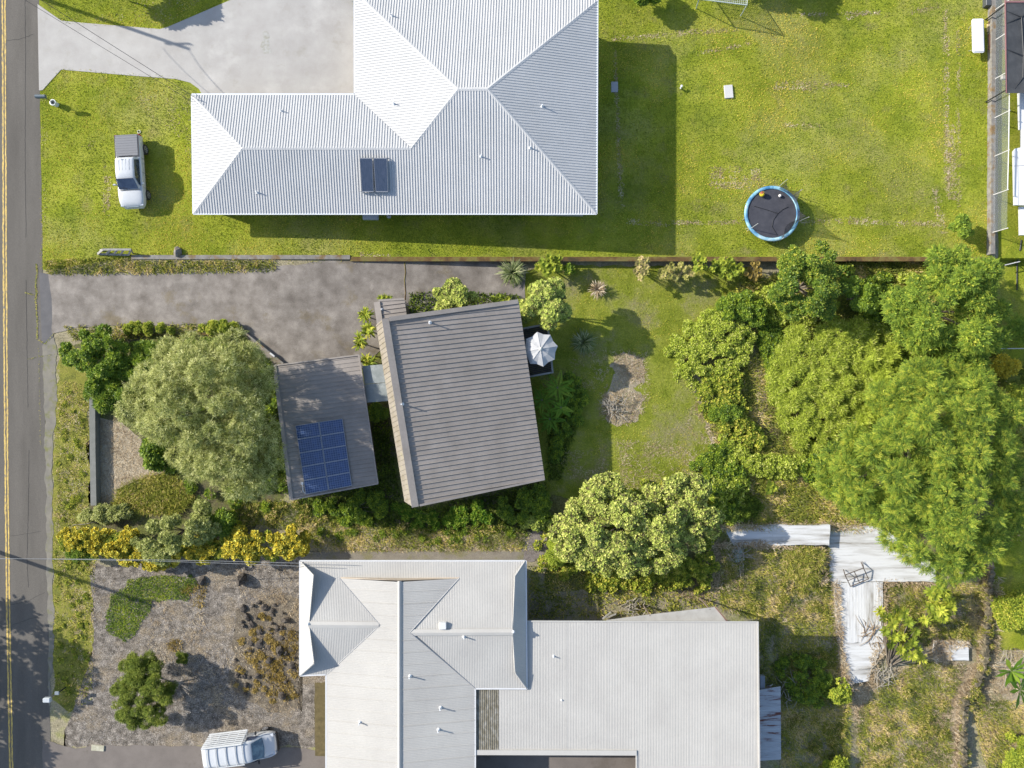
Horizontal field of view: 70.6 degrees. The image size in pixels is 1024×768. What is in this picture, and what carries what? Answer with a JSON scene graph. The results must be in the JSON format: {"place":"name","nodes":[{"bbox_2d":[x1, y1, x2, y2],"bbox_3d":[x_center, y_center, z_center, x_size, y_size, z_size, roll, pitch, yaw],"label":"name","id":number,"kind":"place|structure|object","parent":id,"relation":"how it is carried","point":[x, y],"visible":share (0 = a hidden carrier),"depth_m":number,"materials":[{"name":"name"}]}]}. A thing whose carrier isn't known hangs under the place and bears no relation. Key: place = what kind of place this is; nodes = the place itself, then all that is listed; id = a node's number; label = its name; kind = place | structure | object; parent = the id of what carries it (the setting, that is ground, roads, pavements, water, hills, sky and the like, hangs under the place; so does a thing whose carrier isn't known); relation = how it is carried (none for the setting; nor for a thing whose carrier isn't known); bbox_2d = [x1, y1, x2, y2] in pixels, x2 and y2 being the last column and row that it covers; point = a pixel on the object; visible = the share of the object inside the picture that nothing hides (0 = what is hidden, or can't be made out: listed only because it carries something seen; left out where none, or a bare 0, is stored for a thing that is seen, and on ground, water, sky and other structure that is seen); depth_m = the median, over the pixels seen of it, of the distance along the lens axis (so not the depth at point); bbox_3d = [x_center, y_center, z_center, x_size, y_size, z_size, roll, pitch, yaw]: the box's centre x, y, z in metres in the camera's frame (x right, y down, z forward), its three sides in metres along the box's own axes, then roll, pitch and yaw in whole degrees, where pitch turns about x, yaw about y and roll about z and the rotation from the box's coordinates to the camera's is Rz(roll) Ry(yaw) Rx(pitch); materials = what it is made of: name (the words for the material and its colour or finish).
{"place":"outdoors","nodes":[
{"label":"outdoors","id":0,"kind":"place"},
{"bbox_2d":[0,0,49,767],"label":"road","id":1,"kind":"structure","parent":0,"point":[29,641],"depth_m":53.48,"materials":[{"name":"grey asphalt"}]},
{"bbox_2d":[1,0,10,767],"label":"road marking","id":2,"kind":"object","parent":1,"relation":"on","point":[4,387],"visible":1,"depth_m":53.48,"materials":[{"name":"yellow paint"}]},
{"bbox_2d":[4,0,12,767],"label":"road marking","id":3,"kind":"object","parent":1,"relation":"on","point":[7,389],"visible":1,"depth_m":53.48,"materials":[{"name":"yellow paint"}]},
{"bbox_2d":[74,331,283,539],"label":"undergrowth soil","id":4,"kind":"structure","parent":0,"point":[139,522],"depth_m":53.49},
{"bbox_2d":[58,323,129,395],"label":"shrub","id":5,"kind":"object","parent":4,"relation":"on","point":[102,371],"visible":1,"depth_m":51.65,"materials":[{"name":"green plant"}]},
{"bbox_2d":[76,502,132,525],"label":"shrub","id":6,"kind":"object","parent":4,"relation":"on","point":[100,515],"visible":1,"depth_m":52.75,"materials":[{"name":"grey plant"}]},
{"bbox_2d":[91,339,160,412],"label":"shrub","id":7,"kind":"object","parent":4,"relation":"on","point":[139,355],"visible":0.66,"depth_m":52.16,"materials":[{"name":"green plant"}]},
{"bbox_2d":[109,470,194,518],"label":"tall grass","id":8,"kind":"structure","parent":4,"relation":"on","point":[140,499],"depth_m":53.29,"materials":[{"name":"green plant"}]},
{"bbox_2d":[130,498,222,566],"bbox_3d":[-24.087,10.648,52.037,6.442,3.326,3.623,-30,90,0],"label":"shrub","id":9,"kind":"object","parent":4,"relation":"on","point":[193,524],"visible":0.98,"depth_m":51.19,"materials":[{"name":"green plant"}]},
{"bbox_2d":[58,529,309,561],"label":"undergrowth","id":10,"kind":"object","parent":4,"relation":"on","point":[113,537],"visible":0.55,"depth_m":52.16,"materials":[{"name":"yellow plant"}]},
{"bbox_2d":[66,530,299,570],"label":"shrubs","id":11,"kind":"object","parent":10,"relation":"on","point":[95,537],"visible":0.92,"depth_m":51.73,"materials":[{"name":"yellow plant"}]},
{"bbox_2d":[102,336,286,525],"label":"undergrowth","id":12,"kind":"object","parent":4,"relation":"on","point":[167,469],"visible":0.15,"depth_m":53.13,"materials":[{"name":"green plant"}]},
{"bbox_2d":[113,325,288,502],"bbox_3d":[-20.684,2.065,48.664,11.456,10.072,12.145,0,90,0],"label":"tree","id":13,"kind":"object","parent":4,"relation":"on","point":[165,407],"visible":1,"depth_m":46.09,"materials":[{"name":"green plant"}]},
{"bbox_2d":[42,740,324,767],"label":"driveway","id":14,"kind":"structure","parent":0,"point":[54,755],"depth_m":53.47,"materials":[{"name":"grey concrete"}]},
{"bbox_2d":[201,726,279,767],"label":"work van","id":15,"kind":"object","parent":14,"relation":"on","point":[222,749],"visible":1,"depth_m":51.71,"materials":[{"name":"white paint"}]},
{"bbox_2d":[38,0,353,92],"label":"driveway","id":16,"kind":"structure","parent":0,"point":[217,49],"depth_m":53.45,"materials":[{"name":"concrete"}]},
{"bbox_2d":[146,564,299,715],"bbox_3d":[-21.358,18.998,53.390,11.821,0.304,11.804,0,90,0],"label":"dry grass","id":17,"kind":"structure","parent":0,"point":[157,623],"depth_m":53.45,"materials":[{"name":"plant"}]},
{"bbox_2d":[228,594,302,711],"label":"rocky ground","id":18,"kind":"structure","parent":0,"point":[239,632],"depth_m":53.48,"materials":[{"name":"brown soil"}]},
{"bbox_2d":[166,582,298,697],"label":"dry weeds","id":19,"kind":"object","parent":18,"relation":"on","point":[169,645],"visible":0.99,"depth_m":53.42,"materials":[{"name":"plant"}]},
{"bbox_2d":[233,612,298,704],"bbox_3d":[-18.164,20.273,53.486,5.101,0.572,6.946,0,90,0],"label":"dry growth","id":20,"kind":"object","parent":18,"relation":"on","point":[264,657],"visible":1,"depth_m":53.40,"materials":[{"name":"plant"}]},
{"bbox_2d":[48,260,525,366],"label":"driveway","id":21,"kind":"structure","parent":0,"point":[296,313],"depth_m":53.50,"materials":[{"name":"grey concrete"}]},
{"bbox_2d":[249,340,538,533],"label":"undergrowth soil","id":22,"kind":"structure","parent":0,"point":[378,361],"depth_m":53.80,"materials":[{"name":"brown soil"}]},
{"bbox_2d":[274,354,378,499],"bbox_3d":[-13.039,3.012,52.403,6.260,3.994,9.544,-7,90,0],"label":"carport","id":23,"kind":"object","parent":22,"relation":"on","point":[326,435],"visible":0.99,"depth_m":50.62,"materials":[{"name":"grey metal"}]},
{"bbox_2d":[312,487,388,527],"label":"shrub","id":24,"kind":"object","parent":22,"relation":"on","point":[355,512],"visible":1,"depth_m":53.21,"materials":[{"name":"green plant"}]},
{"bbox_2d":[232,499,504,534],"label":"undergrowth","id":25,"kind":"object","parent":22,"relation":"on","point":[271,517],"visible":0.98,"depth_m":53.38,"materials":[{"name":"green plant"}]},
{"bbox_2d":[362,364,387,402],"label":"covered walkway","id":26,"kind":"structure","parent":22,"relation":"on","point":[377,392],"depth_m":51.16,"materials":[{"name":"grey metal"}]},
{"bbox_2d":[253,291,581,536],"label":"weeds","id":27,"kind":"object","parent":22,"relation":"on","point":[446,508],"visible":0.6,"depth_m":53.72,"materials":[{"name":"green plant"}]},
{"bbox_2d":[390,498,494,531],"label":"shrub","id":28,"kind":"object","parent":22,"relation":"on","point":[458,517],"visible":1,"depth_m":53.47,"materials":[{"name":"green plant"}]},
{"bbox_2d":[432,277,478,310],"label":"shrub","id":29,"kind":"object","parent":22,"relation":"on","point":[452,292],"visible":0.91,"depth_m":51.70,"materials":[{"name":"green plant"}]},
{"bbox_2d":[496,483,552,525],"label":"shrub","id":30,"kind":"object","parent":22,"relation":"on","point":[537,505],"visible":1,"depth_m":52.98,"materials":[{"name":"green plant"}]},
{"bbox_2d":[299,551,523,560],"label":"path","id":31,"kind":"structure","parent":0,"point":[478,555],"depth_m":53.58,"materials":[{"name":"concrete"}]},
{"bbox_2d":[39,0,991,269],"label":"lawn","id":32,"kind":"structure","parent":0,"point":[841,178],"depth_m":55.40,"materials":[{"name":"green plant"}]},
{"bbox_2d":[113,134,150,208],"bbox_3d":[-27.754,-15.525,52.543,2.260,1.874,5.410,-3,90,0],"label":"pickup truck","id":33,"kind":"object","parent":32,"relation":"on","point":[131,150],"visible":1,"depth_m":52.22,"materials":[{"name":"white paint"}]},
{"bbox_2d":[743,179,807,241],"bbox_3d":[19.828,-12.995,54.556,4.363,2.287,4.305,0,90,0],"label":"trampoline","id":34,"kind":"object","parent":32,"relation":"on","point":[770,215],"visible":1,"depth_m":54.97,"materials":[{"name":"black fabric"}]},
{"bbox_2d":[101,2,961,256],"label":"grass clippings","id":35,"kind":"object","parent":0,"point":[755,176],"depth_m":55.84,"materials":[{"name":"plant"}]},
{"bbox_2d":[43,0,1023,767],"bbox_3d":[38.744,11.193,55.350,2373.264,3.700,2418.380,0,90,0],"label":"ground","id":36,"kind":"structure","parent":0,"point":[59,718],"depth_m":55.32,"materials":[{"name":"green plant"}]},
{"bbox_2d":[42,337,57,708],"bbox_3d":[-34.179,10.329,53.480,1.154,0.001,27.571,0,90,0],"label":"road shoulder","id":37,"kind":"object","parent":36,"relation":"on","point":[49,380],"visible":0.98,"depth_m":53.48},
{"bbox_2d":[52,345,94,711],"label":"verge","id":38,"kind":"structure","parent":36,"relation":"on","point":[72,375],"depth_m":53.49,"materials":[{"name":"green plant"}]},
{"bbox_2d":[52,380,94,712],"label":"weeds","id":39,"kind":"object","parent":38,"relation":"on","point":[88,571],"visible":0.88,"depth_m":53.46,"materials":[{"name":"green plant"}]},
{"bbox_2d":[89,397,100,505],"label":"garden wall","id":40,"kind":"structure","parent":36,"relation":"on","point":[95,462],"depth_m":52.88,"materials":[{"name":"grey concrete"}]},
{"bbox_2d":[100,418,165,504],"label":"dry lot","id":41,"kind":"structure","parent":36,"relation":"on","point":[117,470],"depth_m":53.49,"materials":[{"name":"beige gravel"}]},
{"bbox_2d":[41,254,276,275],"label":"weeds","id":42,"kind":"object","parent":36,"relation":"on","point":[190,265],"visible":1,"depth_m":53.42,"materials":[{"name":"green plant"}]},
{"bbox_2d":[64,557,324,747],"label":"gravel lot","id":43,"kind":"structure","parent":36,"relation":"on","point":[71,733],"depth_m":53.49,"materials":[{"name":"grey gravel"}]},
{"bbox_2d":[109,649,178,731],"bbox_3d":[-26.382,21.852,51.888,5.078,3.624,5.740,0,90,0],"label":"shrub","id":44,"kind":"object","parent":43,"relation":"on","point":[143,677],"visible":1,"depth_m":50.92,"materials":[{"name":"green plant"}]},
{"bbox_2d":[104,574,196,641],"bbox_3d":[-27.012,15.824,53.406,7.672,0.189,3.851,-33,90,0],"label":"ground cover","id":45,"kind":"object","parent":43,"relation":"on","point":[120,632],"visible":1,"depth_m":53.45,"materials":[{"name":"green plant"}]},
{"bbox_2d":[131,255,349,258],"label":"retaining wall","id":46,"kind":"structure","parent":36,"relation":"on","point":[241,257],"depth_m":53.40,"materials":[{"name":"concrete"}]},
{"bbox_2d":[221,524,264,565],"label":"hedge shrub","id":47,"kind":"object","parent":36,"relation":"on","point":[240,541],"visible":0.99,"depth_m":51.65,"materials":[{"name":"yellow plant"}]},
{"bbox_2d":[271,523,312,560],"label":"hedge shrub","id":48,"kind":"object","parent":36,"relation":"on","point":[301,541],"visible":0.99,"depth_m":51.77,"materials":[{"name":"yellow plant"}]},
{"bbox_2d":[191,0,597,215],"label":"house","id":49,"kind":"structure","parent":36,"relation":"on","point":[468,107],"depth_m":50.69,"materials":[{"name":"grey metal"}]},
{"bbox_2d":[374,298,544,507],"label":"house","id":50,"kind":"structure","parent":36,"relation":"on","point":[460,399],"depth_m":49.73,"materials":[{"name":"grey metal"}]},
{"bbox_2d":[299,560,759,767],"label":"house","id":51,"kind":"structure","parent":36,"relation":"on","point":[439,663],"depth_m":50.56,"materials":[{"name":"white metal"}]},
{"bbox_2d":[523,325,553,376],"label":"deck","id":52,"kind":"structure","parent":36,"relation":"on","point":[529,329],"depth_m":53.48,"materials":[{"name":"black wood"}]},
{"bbox_2d":[525,332,557,366],"bbox_3d":[2.016,-2.476,52.200,2.339,2.600,2.339,-33,90,0],"label":"patio umbrella","id":53,"kind":"object","parent":52,"relation":"on","point":[540,349],"visible":1,"depth_m":51.34,"materials":[{"name":"fabric"}]},
{"bbox_2d":[529,564,739,619],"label":"weeds","id":54,"kind":"object","parent":36,"relation":"on","point":[593,596],"visible":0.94,"depth_m":53.93,"materials":[{"name":"green plant"}]},
{"bbox_2d":[606,597,726,620],"bbox_3d":[11.103,16.597,53.896,8.746,4.809,1.227,0,90,0],"label":"canopy","id":55,"kind":"object","parent":36,"relation":"on","point":[709,614],"visible":0.64,"depth_m":51.70,"materials":[{"name":"white metal"}]},
{"bbox_2d":[350,257,989,260],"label":"retaining wall","id":56,"kind":"structure","parent":36,"relation":"on","point":[613,258],"depth_m":54.86,"materials":[{"name":"brown wood"}]},
{"bbox_2d":[759,685,780,760],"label":"shed","id":57,"kind":"structure","parent":36,"relation":"on","point":[770,720],"depth_m":53.77,"materials":[{"name":"metal"}]},
{"bbox_2d":[771,652,832,709],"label":"shrub","id":58,"kind":"object","parent":36,"relation":"on","point":[823,681],"visible":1,"depth_m":54.90,"materials":[{"name":"green plant"}]},
{"bbox_2d":[780,545,828,588],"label":"shrub","id":59,"kind":"object","parent":36,"relation":"on","point":[805,561],"visible":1,"depth_m":55.07,"materials":[{"name":"green plant"}]},
{"bbox_2d":[726,524,935,581],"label":"platform","id":60,"kind":"structure","parent":36,"relation":"on","point":[850,552],"depth_m":55.71,"materials":[{"name":"white concrete"}]},
{"bbox_2d":[709,519,970,684],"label":"dry grass","id":61,"kind":"structure","parent":36,"relation":"on","point":[765,545],"depth_m":55.55,"materials":[{"name":"beige plant"}]},
{"bbox_2d":[665,545,1023,767],"bbox_3d":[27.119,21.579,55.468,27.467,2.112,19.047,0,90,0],"label":"dry grass","id":62,"kind":"structure","parent":36,"relation":"on","point":[898,669],"depth_m":56.03,"materials":[{"name":"plant"}]},
{"bbox_2d":[722,549,984,767],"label":"undergrowth","id":63,"kind":"object","parent":36,"relation":"on","point":[966,632],"visible":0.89,"depth_m":55.70,"materials":[{"name":"green plant"}]},
{"bbox_2d":[833,581,882,642],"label":"platform","id":64,"kind":"structure","parent":36,"relation":"on","point":[859,601],"depth_m":55.65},
{"bbox_2d":[722,261,999,531],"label":"tall grass","id":65,"kind":"structure","parent":36,"relation":"on","point":[915,268],"depth_m":56.22,"materials":[{"name":"green plant"}]},
{"bbox_2d":[842,642,883,682],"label":"platform","id":66,"kind":"structure","parent":36,"relation":"on","point":[857,654],"depth_m":55.71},
{"bbox_2d":[717,545,1023,767],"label":"tall grass","id":67,"kind":"structure","parent":36,"relation":"on","point":[1005,729],"depth_m":55.74,"materials":[{"name":"green plant"}]},
{"bbox_2d":[873,603,927,666],"bbox_3d":[29.261,18.871,54.811,3.081,2.752,5.579,-28,90,0],"label":"frangipani","id":68,"kind":"object","parent":36,"relation":"on","point":[899,637],"visible":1,"depth_m":54.21,"materials":[{"name":"green plant"}]},
{"bbox_2d":[917,582,957,626],"bbox_3d":[32.083,16.575,54.840,2.812,2.956,3.797,11,90,0],"label":"frangipani","id":69,"kind":"object","parent":36,"relation":"on","point":[936,608],"visible":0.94,"depth_m":53.96,"materials":[{"name":"green plant"}]},
{"bbox_2d":[956,560,995,767],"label":"stone wall","id":70,"kind":"structure","parent":36,"relation":"on","point":[984,651],"depth_m":55.80,"materials":[{"name":"grey stone"}]},
{"bbox_2d":[950,573,1005,767],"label":"dry grass","id":71,"kind":"structure","parent":36,"relation":"on","point":[992,668],"depth_m":56.19,"materials":[{"name":"plant"}]},
{"bbox_2d":[986,0,995,254],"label":"garden wall","id":72,"kind":"structure","parent":36,"relation":"on","point":[991,137],"depth_m":55.76,"materials":[{"name":"concrete"}]},
{"bbox_2d":[985,0,1023,102],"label":"shade structure","id":73,"kind":"object","parent":36,"relation":"on","point":[1014,46],"visible":0.96,"depth_m":53.93,"materials":[{"name":"black plastic"}]},
{"bbox_2d":[1012,93,1023,234],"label":"white building","id":74,"kind":"structure","parent":36,"relation":"on","point":[1018,172],"depth_m":54.90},
{"bbox_2d":[522,526,553,561],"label":"dry ground","id":75,"kind":"structure","parent":0,"point":[531,555],"depth_m":53.79,"materials":[{"name":"grey soil"}]},
{"bbox_2d":[236,496,530,554],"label":"tall grass","id":76,"kind":"structure","parent":75,"relation":"on","point":[427,533],"depth_m":53.52,"materials":[{"name":"green plant"}]},
{"bbox_2d":[476,755,635,767],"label":"courtyard","id":77,"kind":"structure","parent":0,"point":[545,761],"depth_m":53.84,"materials":[{"name":"grey concrete"}]},
{"bbox_2d":[600,349,646,426],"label":"dry grass","id":78,"kind":"structure","parent":0,"point":[633,377],"depth_m":54.99,"materials":[{"name":"plant"}]},
{"bbox_2d":[522,264,758,498],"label":"lawn","id":79,"kind":"structure","parent":0,"point":[598,325],"depth_m":55.20,"materials":[{"name":"green plant"}]},
{"bbox_2d":[518,276,572,330],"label":"shrub","id":80,"kind":"object","parent":79,"relation":"on","point":[554,310],"visible":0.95,"depth_m":51.27,"materials":[{"name":"green plant"}]},
{"bbox_2d":[547,370,589,463],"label":"shrub","id":81,"kind":"object","parent":79,"relation":"on","point":[576,402],"visible":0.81,"depth_m":53.90,"materials":[{"name":"green plant"}]},
{"bbox_2d":[561,350,714,488],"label":"straw litter","id":82,"kind":"object","parent":79,"relation":"on","point":[622,464],"visible":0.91,"depth_m":54.84,"materials":[{"name":"beige plant"}]},
{"bbox_2d":[544,261,996,592],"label":"undergrowth soil","id":83,"kind":"structure","parent":0,"point":[558,505],"depth_m":55.74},
{"bbox_2d":[532,477,721,596],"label":"undergrowth","id":84,"kind":"object","parent":83,"relation":"on","point":[700,588],"visible":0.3,"depth_m":53.89,"materials":[{"name":"green plant"}]},
{"bbox_2d":[547,471,725,579],"bbox_3d":[8.941,10.129,52.186,12.905,4.640,7.821,0,90,0],"label":"tree","id":85,"kind":"object","parent":83,"relation":"on","point":[577,547],"visible":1,"depth_m":51.27,"materials":[{"name":"green plant"}]},
{"bbox_2d":[569,551,710,592],"bbox_3d":[9.442,14.076,53.895,10.707,1.312,3.250,0,90,0],"label":"shrub","id":86,"kind":"object","parent":83,"relation":"on","point":[676,577],"visible":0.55,"depth_m":53.69,"materials":[{"name":"green plant"}]},
{"bbox_2d":[662,306,758,394],"bbox_3d":[15.492,-3.087,55.260,5.864,1.570,8.700,45,90,0],"label":"shrub","id":87,"kind":"object","parent":83,"relation":"on","point":[708,345],"visible":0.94,"depth_m":55.03,"materials":[{"name":"green plant"}]},
{"bbox_2d":[694,367,767,451],"bbox_3d":[16.551,2.121,55.085,4.367,1.496,7.196,-20,90,0],"label":"shrub","id":88,"kind":"object","parent":83,"relation":"on","point":[743,422],"visible":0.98,"depth_m":54.92,"materials":[{"name":"green plant"}]},
{"bbox_2d":[715,288,766,327],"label":"shrub","id":89,"kind":"object","parent":83,"relation":"on","point":[729,303],"visible":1,"depth_m":54.68,"materials":[{"name":"green plant"}]},
{"bbox_2d":[706,322,877,535],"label":"tall grass","id":90,"kind":"structure","parent":83,"relation":"on","point":[747,385],"depth_m":55.57,"materials":[{"name":"green plant"}]},
{"bbox_2d":[689,270,898,488],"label":"undergrowth","id":91,"kind":"object","parent":83,"relation":"on","point":[766,332],"visible":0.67,"depth_m":55.60,"materials":[{"name":"green plant"}]},
{"bbox_2d":[767,239,848,322],"bbox_3d":[21.852,-7.648,54.051,6.350,5.311,6.258,0,90,0],"label":"tree","id":92,"kind":"object","parent":83,"relation":"on","point":[792,267],"visible":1,"depth_m":52.81,"materials":[{"name":"green plant"}]},
{"bbox_2d":[717,286,920,480],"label":"undergrowth","id":93,"kind":"object","parent":83,"relation":"on","point":[788,467],"visible":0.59,"depth_m":55.16,"materials":[{"name":"green plant"}]},
{"bbox_2d":[764,317,890,454],"bbox_3d":[24.238,0.176,55.317,10.089,2.371,10.716,0,90,0],"label":"thicket shrub","id":94,"kind":"object","parent":83,"relation":"on","point":[846,355],"visible":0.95,"depth_m":54.87,"materials":[{"name":"green plant"}]},
{"bbox_2d":[703,263,1011,526],"bbox_3d":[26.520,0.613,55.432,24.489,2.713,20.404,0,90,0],"label":"undergrowth","id":95,"kind":"object","parent":83,"relation":"on","point":[723,500],"visible":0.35,"depth_m":54.85,"materials":[{"name":"green plant"}]},
{"bbox_2d":[838,275,880,313],"bbox_3d":[26.269,-6.704,55.194,3.298,3.452,2.952,0,90,0],"label":"tree","id":96,"kind":"object","parent":83,"relation":"on","point":[867,301],"visible":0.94,"depth_m":54.02,"materials":[{"name":"green plant"}]},
{"bbox_2d":[721,261,1023,542],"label":"weeds","id":97,"kind":"object","parent":83,"relation":"on","point":[1004,382],"visible":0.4,"depth_m":56.55,"materials":[{"name":"green plant"}]},
{"bbox_2d":[852,335,916,432],"bbox_3d":[28.435,-0.078,55.347,5.598,2.736,8.351,0,90,0],"label":"shrub","id":98,"kind":"object","parent":83,"relation":"on","point":[888,357],"visible":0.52,"depth_m":54.88,"materials":[{"name":"green plant"}]},
{"bbox_2d":[810,354,1023,590],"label":"tree","id":99,"kind":"object","parent":83,"relation":"on","point":[946,468],"visible":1,"depth_m":50.26,"materials":[{"name":"green plant"}]},
{"bbox_2d":[879,242,1013,371],"bbox_3d":[32.329,-5.111,53.538,9.964,7.027,9.497,45,90,0],"label":"tree","id":100,"kind":"object","parent":83,"relation":"on","point":[921,328],"visible":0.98,"depth_m":51.69,"materials":[{"name":"green plant"}]},
{"bbox_2d":[525,95,1023,662],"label":"lawn grass","id":101,"kind":"structure","parent":0,"point":[685,385],"depth_m":55.27,"materials":[{"name":"green plant"}]},
{"bbox_2d":[990,50,1023,650],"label":"lawn","id":102,"kind":"structure","parent":0,"point":[1013,354],"depth_m":56.40,"materials":[{"name":"green plant"}]},
{"bbox_2d":[990,587,1023,631],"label":"shrub","id":103,"kind":"object","parent":102,"relation":"on","point":[1009,610],"visible":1,"depth_m":54.88,"materials":[{"name":"green plant"}]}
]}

